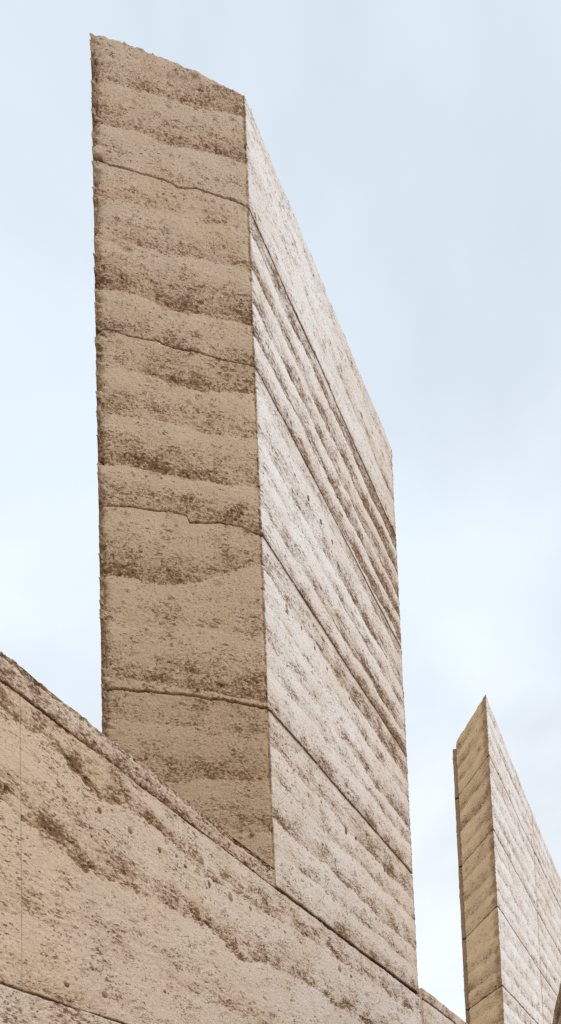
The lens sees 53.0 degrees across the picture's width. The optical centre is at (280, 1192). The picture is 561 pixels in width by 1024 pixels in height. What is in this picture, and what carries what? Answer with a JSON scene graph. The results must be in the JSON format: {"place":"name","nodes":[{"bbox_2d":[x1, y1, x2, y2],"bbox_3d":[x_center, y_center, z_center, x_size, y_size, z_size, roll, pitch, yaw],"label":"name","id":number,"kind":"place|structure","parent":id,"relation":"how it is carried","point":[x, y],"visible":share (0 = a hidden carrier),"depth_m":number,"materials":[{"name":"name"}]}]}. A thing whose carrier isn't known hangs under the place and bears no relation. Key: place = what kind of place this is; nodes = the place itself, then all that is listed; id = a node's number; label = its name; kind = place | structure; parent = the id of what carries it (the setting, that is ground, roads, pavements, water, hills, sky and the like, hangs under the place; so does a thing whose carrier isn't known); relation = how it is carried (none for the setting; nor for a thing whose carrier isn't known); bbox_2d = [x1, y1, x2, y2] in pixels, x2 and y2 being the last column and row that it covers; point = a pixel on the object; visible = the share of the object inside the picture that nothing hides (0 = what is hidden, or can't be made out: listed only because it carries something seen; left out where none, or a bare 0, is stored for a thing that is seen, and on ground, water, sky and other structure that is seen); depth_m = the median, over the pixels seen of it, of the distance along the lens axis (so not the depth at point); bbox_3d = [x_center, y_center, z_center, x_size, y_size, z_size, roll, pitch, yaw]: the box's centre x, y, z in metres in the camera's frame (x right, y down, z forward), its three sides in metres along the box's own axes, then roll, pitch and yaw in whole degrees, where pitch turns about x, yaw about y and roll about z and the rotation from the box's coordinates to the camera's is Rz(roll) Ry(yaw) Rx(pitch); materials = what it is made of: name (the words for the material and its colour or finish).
{"place":"outdoors","nodes":[
{"label":"outdoors","id":0,"kind":"place"},
{"bbox_2d":[89,33,418,993],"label":"rammed earth tower","id":1,"kind":"structure","parent":0,"point":[251,669],"depth_m":4.02,"materials":[{"name":"beige soil"}]},
{"bbox_2d":[0,0,560,1021],"label":"sky","id":2,"kind":"structure","parent":0,"point":[413,147],"materials":[{"name":"white"}]},
{"bbox_3d":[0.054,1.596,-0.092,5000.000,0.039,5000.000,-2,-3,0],"label":"ground","id":3,"kind":"structure","parent":0,"visible":0},
{"bbox_2d":[0,652,466,1023],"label":"earth wall","id":4,"kind":"structure","parent":3,"relation":"on","point":[133,890],"depth_m":2.84,"materials":[{"name":"beige soil"}]},
{"bbox_2d":[453,695,560,1023],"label":"rammed earth spire","id":5,"kind":"structure","parent":3,"relation":"on","point":[510,890],"depth_m":8.94,"materials":[{"name":"beige concrete"}]},
{"bbox_2d":[552,983,560,1023],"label":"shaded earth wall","id":6,"kind":"structure","parent":3,"relation":"on","point":[557,1015],"depth_m":4.48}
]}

